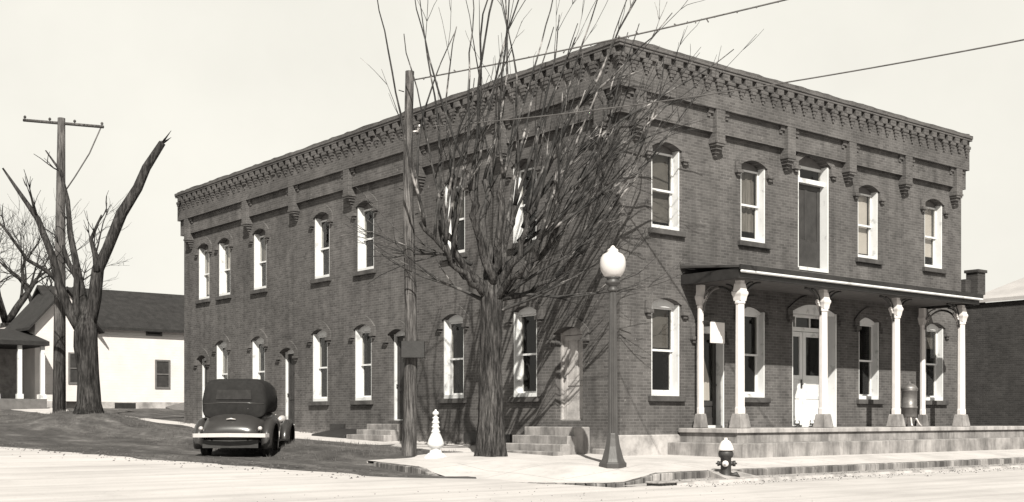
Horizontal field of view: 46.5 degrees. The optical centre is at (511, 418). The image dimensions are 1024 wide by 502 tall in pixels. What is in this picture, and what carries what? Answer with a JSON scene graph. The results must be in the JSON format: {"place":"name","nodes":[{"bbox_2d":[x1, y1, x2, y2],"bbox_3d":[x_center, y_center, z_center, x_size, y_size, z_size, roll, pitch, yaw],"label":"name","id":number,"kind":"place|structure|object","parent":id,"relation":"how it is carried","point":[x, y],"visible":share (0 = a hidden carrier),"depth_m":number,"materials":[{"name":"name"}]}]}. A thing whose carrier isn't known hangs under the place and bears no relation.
{"place":"outdoors","nodes":[
{"label":"outdoors","id":0,"kind":"place"},
{"bbox_2d":[11,407,474,451],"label":"path","id":1,"kind":"structure","parent":0,"point":[445,447],"depth_m":33.34,"materials":[{"name":"concrete"}]},
{"bbox_2d":[0,407,705,487],"bbox_3d":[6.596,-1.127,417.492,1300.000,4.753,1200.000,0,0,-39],"label":"ground","id":2,"kind":"structure","parent":0,"point":[46,431],"depth_m":32.29,"materials":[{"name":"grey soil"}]},
{"bbox_2d":[0,211,47,284],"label":"bare tree","id":3,"kind":"object","parent":2,"relation":"on","point":[3,281],"visible":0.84,"depth_m":71.28,"materials":[{"name":"grey plant"}]},
{"bbox_2d":[23,115,103,412],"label":"utility pole","id":4,"kind":"object","parent":2,"relation":"on","point":[59,368],"visible":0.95,"depth_m":45.03,"materials":[{"name":"grey wood"}]},
{"bbox_2d":[0,195,126,327],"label":"bare tree","id":5,"kind":"object","parent":2,"relation":"on","point":[6,319],"visible":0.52,"depth_m":75.23,"materials":[{"name":"grey plant"}]},
{"bbox_2d":[0,205,128,301],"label":"bare tree","id":6,"kind":"object","parent":2,"relation":"on","point":[25,286],"visible":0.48,"depth_m":80.88,"materials":[{"name":"grey plant"}]},
{"bbox_2d":[0,131,170,413],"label":"broken tree","id":7,"kind":"object","parent":2,"relation":"on","point":[81,310],"visible":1,"depth_m":41.86,"materials":[{"name":"grey plant"}]},
{"bbox_2d":[0,285,183,409],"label":"white house","id":8,"kind":"structure","parent":2,"relation":"on","point":[141,348],"depth_m":61.44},
{"bbox_2d":[68,352,77,383],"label":"window","id":9,"kind":"structure","parent":8,"relation":"in","point":[72,369],"depth_m":59.45,"materials":[{"name":"glass"}]},
{"bbox_2d":[115,403,135,408],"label":"cellar window","id":10,"kind":"structure","parent":8,"relation":"in","point":[117,405],"depth_m":61.58,"materials":[{"name":"glass"}]},
{"bbox_2d":[146,331,161,335],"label":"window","id":11,"kind":"structure","parent":8,"relation":"in","point":[148,333],"depth_m":62.50,"materials":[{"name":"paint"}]},
{"bbox_2d":[155,360,169,388],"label":"window","id":12,"kind":"structure","parent":8,"relation":"in","point":[162,367],"depth_m":62.85,"materials":[{"name":"glass"}]},
{"bbox_2d":[192,378,294,455],"bbox_3d":[-6.710,-0.007,30.116,1.911,1.911,4.588,0,0,-2],"label":"parked car","id":13,"kind":"object","parent":2,"relation":"on","point":[238,413],"visible":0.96,"depth_m":28.47,"materials":[{"name":"paint"}]},
{"bbox_2d":[174,37,1023,467],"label":"brick building","id":14,"kind":"structure","parent":2,"relation":"on","point":[812,239],"depth_m":31.84,"materials":[{"name":"brick"}]},
{"bbox_2d":[192,348,209,417],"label":"door","id":15,"kind":"structure","parent":14,"relation":"in","point":[206,361],"depth_m":44.38,"materials":[{"name":"white paint"}]},
{"bbox_2d":[193,236,211,303],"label":"window","id":16,"kind":"structure","parent":14,"relation":"in","point":[203,298],"depth_m":44.30,"materials":[{"name":"white paint"}]},
{"bbox_2d":[211,333,230,378],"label":"window","id":17,"kind":"structure","parent":14,"relation":"in","point":[223,349],"depth_m":43.15,"materials":[{"name":"white paint"}]},
{"bbox_2d":[213,231,232,300],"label":"window","id":18,"kind":"structure","parent":14,"relation":"in","point":[223,294],"depth_m":42.98,"materials":[{"name":"white paint"}]},
{"bbox_2d":[246,329,267,378],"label":"window","id":19,"kind":"structure","parent":14,"relation":"in","point":[263,339],"depth_m":40.97,"materials":[{"name":"white paint"}]},
{"bbox_2d":[248,221,269,294],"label":"window","id":20,"kind":"structure","parent":14,"relation":"in","point":[258,288],"depth_m":40.88,"materials":[{"name":"white paint"}]},
{"bbox_2d":[275,340,297,424],"bbox_3d":[-7.272,-1.145,39.077,0.410,2.850,1.400,0,0,-39],"label":"door","id":21,"kind":"structure","parent":14,"relation":"in","point":[291,355],"depth_m":39.34,"materials":[{"name":"white paint"}]},
{"bbox_2d":[306,321,330,405],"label":"window","id":22,"kind":"structure","parent":14,"relation":"in","point":[318,400],"depth_m":37.75,"materials":[{"name":"white paint"}]},
{"bbox_2d":[308,204,332,283],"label":"window","id":23,"kind":"structure","parent":14,"relation":"in","point":[320,277],"depth_m":37.66,"materials":[{"name":"white paint"}]},
{"bbox_2d":[330,424,344,429],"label":"cellar window","id":24,"kind":"structure","parent":14,"relation":"in","point":[332,426],"depth_m":36.50,"materials":[{"name":"glass"}]},
{"bbox_2d":[348,315,375,404],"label":"window","id":25,"kind":"structure","parent":14,"relation":"in","point":[369,327],"depth_m":35.79,"materials":[{"name":"white paint"}]},
{"bbox_2d":[350,192,377,276],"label":"window","id":26,"kind":"structure","parent":14,"relation":"in","point":[363,269],"depth_m":35.67,"materials":[{"name":"white paint"}]},
{"bbox_2d":[381,320,404,419],"bbox_3d":[-3.196,-1.345,34.078,0.410,2.930,1.340,0,0,-39],"label":"door","id":27,"kind":"structure","parent":14,"relation":"in","point":[396,324],"depth_m":34.37,"materials":[{"name":"white paint"}]},
{"bbox_2d":[436,167,467,261],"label":"window","id":28,"kind":"structure","parent":14,"relation":"in","point":[464,254],"depth_m":32.13,"materials":[{"name":"white paint"}]},
{"bbox_2d":[435,304,468,403],"bbox_3d":[-1.492,-1.730,31.984,0.405,2.660,1.400,0,0,-39],"label":"window","id":29,"kind":"structure","parent":14,"relation":"in","point":[462,316],"depth_m":32.26,"materials":[{"name":"white paint"}]},
{"bbox_2d":[464,432,476,442],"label":"cellar window","id":30,"kind":"structure","parent":14,"relation":"in","point":[468,437],"depth_m":31.28,"materials":[{"name":"glass"}]},
{"bbox_2d":[505,434,511,442],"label":"cellar window","id":31,"kind":"structure","parent":14,"relation":"in","point":[508,437],"depth_m":30.01,"materials":[{"name":"glass"}]},
{"bbox_2d":[504,296,542,401],"bbox_3d":[0.398,-1.730,29.667,0.405,2.660,1.400,0,0,-39],"label":"window","id":32,"kind":"structure","parent":14,"relation":"in","point":[534,308],"depth_m":29.95,"materials":[{"name":"white paint"}]},
{"bbox_2d":[506,148,542,249],"bbox_3d":[0.385,-5.480,29.683,0.405,2.460,1.400,0,0,-39],"label":"window","id":33,"kind":"structure","parent":14,"relation":"in","point":[517,230],"depth_m":29.97,"materials":[{"name":"white paint"}]},
{"bbox_2d":[545,316,589,419],"bbox_3d":[1.430,-1.165,28.405,0.410,2.550,1.460,0,0,-39],"label":"door","id":34,"kind":"structure","parent":14,"relation":"in","point":[571,346],"depth_m":28.60,"materials":[{"name":"paint"}]},
{"bbox_2d":[644,131,689,237],"bbox_3d":[3.537,-5.510,28.037,1.440,2.440,0.435,0,0,-39],"label":"window","id":35,"kind":"structure","parent":14,"relation":"in","point":[659,164],"depth_m":28.25,"materials":[{"name":"white paint"}]},
{"bbox_2d":[644,287,689,401],"bbox_3d":[3.537,-1.735,28.037,1.440,2.690,0.435,0,0,-39],"label":"window","id":36,"kind":"structure","parent":14,"relation":"in","point":[655,307],"depth_m":28.24,"materials":[{"name":"white paint"}]},
{"bbox_2d":[690,315,733,427],"bbox_3d":[4.770,-1.125,29.026,1.500,2.770,0.410,0,0,-39],"label":"door","id":37,"kind":"structure","parent":14,"relation":"in","point":[714,409],"depth_m":29.30,"materials":[{"name":"white paint"}]},
{"bbox_2d":[702,320,724,343],"bbox_3d":[4.794,-2.045,28.335,0.515,0.530,0.260,0,0,-39],"label":"sign board","id":38,"kind":"object","parent":14,"relation":"attached to","point":[717,331],"visible":1,"depth_m":28.23,"materials":[{"name":"white paint"}]},
{"bbox_2d":[734,296,773,402],"bbox_3d":[5.996,-1.735,30.022,1.440,2.690,0.405,0,0,-39],"label":"window","id":39,"kind":"structure","parent":14,"relation":"in","point":[758,396],"depth_m":30.25,"materials":[{"name":"white paint"}]},
{"bbox_2d":[734,150,774,249],"bbox_3d":[5.991,-5.510,30.044,1.440,2.440,0.444,0,0,-39],"label":"window","id":40,"kind":"structure","parent":14,"relation":"in","point":[746,171],"depth_m":30.25,"materials":[{"name":"white paint"}]},
{"bbox_2d":[793,420,800,426],"bbox_3d":[7.324,0.138,30.593,0.204,0.180,0.200,0,0,-39],"label":"boot scraper","id":41,"kind":"object","parent":14,"relation":"on","point":[796,424],"visible":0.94,"depth_m":30.55,"materials":[{"name":"paint"}]},
{"bbox_2d":[792,153,837,272],"bbox_3d":[7.924,-5.555,31.598,1.820,3.330,0.410,0,0,-39],"label":"door","id":42,"kind":"structure","parent":14,"relation":"in","point":[813,196],"depth_m":31.90,"materials":[{"name":"white paint"}]},
{"bbox_2d":[786,295,845,426],"bbox_3d":[7.921,-1.510,31.696,2.420,3.540,0.565,0,0,-39],"label":"door","id":43,"kind":"structure","parent":14,"relation":"in","point":[805,389],"depth_m":31.99,"materials":[{"name":"white paint"}]},
{"bbox_2d":[853,176,885,265],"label":"window","id":44,"kind":"structure","parent":14,"relation":"in","point":[860,193],"depth_m":33.39,"materials":[{"name":"white paint"}]},
{"bbox_2d":[854,307,886,403],"bbox_3d":[9.863,-1.735,33.176,1.440,2.690,0.405,0,0,-39],"label":"window","id":45,"kind":"structure","parent":14,"relation":"in","point":[860,320],"depth_m":33.40,"materials":[{"name":"white paint"}]},
{"bbox_2d":[901,382,921,426],"bbox_3d":[11.018,-0.394,33.025,0.517,1.257,0.517,0,0,-39],"label":"trash can","id":46,"kind":"object","parent":14,"relation":"on","point":[909,390],"visible":0.9,"depth_m":32.85,"materials":[{"name":"metal"}]},
{"bbox_2d":[920,190,949,273],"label":"window","id":47,"kind":"structure","parent":14,"relation":"in","point":[933,245],"depth_m":35.49,"materials":[{"name":"white paint"}]},
{"bbox_2d":[925,314,950,404],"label":"window","id":48,"kind":"structure","parent":14,"relation":"in","point":[937,398],"depth_m":35.53,"materials":[{"name":"white paint"}]},
{"bbox_2d":[961,269,1023,425],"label":"brick neighbour building","id":49,"kind":"structure","parent":2,"relation":"on","point":[994,363],"depth_m":41.24,"materials":[{"name":"brick"}]},
{"bbox_2d":[0,447,1023,501],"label":"road","id":50,"kind":"structure","parent":0,"point":[28,475],"depth_m":20.00,"materials":[{"name":"grey asphalt"}]},
{"bbox_2d":[0,441,1021,501],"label":"grit","id":51,"kind":"object","parent":50,"relation":"on","point":[195,461],"visible":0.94,"depth_m":26.11,"materials":[{"name":"grey gravel"}]},
{"bbox_2d":[374,457,1023,486],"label":"kerb","id":52,"kind":"structure","parent":50,"relation":"on","point":[661,476],"depth_m":24.57,"materials":[{"name":"concrete"}]},
{"bbox_2d":[0,0,1023,322],"label":"sky","id":53,"kind":"structure","parent":0,"point":[237,85],"materials":[{"name":"white"}]},
{"bbox_2d":[367,449,1023,482],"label":"sidewalk","id":54,"kind":"structure","parent":0,"point":[576,468],"depth_m":24.64,"materials":[{"name":"concrete"}]},
{"bbox_2d":[399,70,424,455],"bbox_3d":[-2.239,-3.319,26.637,0.604,8.906,0.485,0,0,0],"label":"utility pole","id":55,"kind":"object","parent":54,"relation":"on","point":[412,349],"visible":0.92,"depth_m":26.59,"materials":[{"name":"grey wood"}]},
{"bbox_2d":[413,0,785,80],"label":"overhead wire","id":56,"kind":"object","parent":55,"relation":"attached to","point":[628,36],"visible":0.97,"depth_m":24.11,"materials":[{"name":"black metal"}]},
{"bbox_2d":[419,39,1023,127],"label":"overhead wire","id":57,"kind":"object","parent":55,"relation":"attached to","point":[750,87],"visible":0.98,"depth_m":20.29,"materials":[{"name":"black metal"}]},
{"bbox_2d":[424,409,446,457],"bbox_3d":[-1.679,0.405,26.205,0.616,1.210,0.616,0,0,-39],"label":"ornamental bollard","id":58,"kind":"object","parent":54,"relation":"on","point":[435,443],"visible":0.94,"depth_m":26.11,"materials":[{"name":"white paint"}]},
{"bbox_2d":[341,0,763,456],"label":"street tree","id":59,"kind":"object","parent":54,"relation":"on","point":[493,286],"visible":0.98,"depth_m":25.98,"materials":[{"name":"grey plant"}]},
{"bbox_2d":[599,245,626,468],"bbox_3d":[1.986,-1.200,23.452,0.536,4.420,0.536,0,0,-39],"label":"street lamp","id":60,"kind":"object","parent":54,"relation":"on","point":[612,264],"visible":0.98,"depth_m":23.37,"materials":[{"name":"grey metal"}]},
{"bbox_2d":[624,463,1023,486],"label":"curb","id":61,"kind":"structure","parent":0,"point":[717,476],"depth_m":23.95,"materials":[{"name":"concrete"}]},
{"bbox_2d":[645,480,677,485],"bbox_3d":[2.658,1.183,21.113,0.520,0.135,0.335,0,0,-42],"label":"storm drain","id":62,"kind":"object","parent":61,"relation":"on","point":[660,483],"visible":0.69,"depth_m":21.00,"materials":[{"name":"concrete"}]},
{"bbox_2d":[716,438,739,476],"bbox_3d":[4.107,0.765,22.704,0.415,0.790,0.330,0,0,-19],"label":"fire hydrant","id":63,"kind":"object","parent":61,"relation":"on","point":[725,453],"visible":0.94,"depth_m":22.61,"materials":[{"name":"metal"}]}
]}

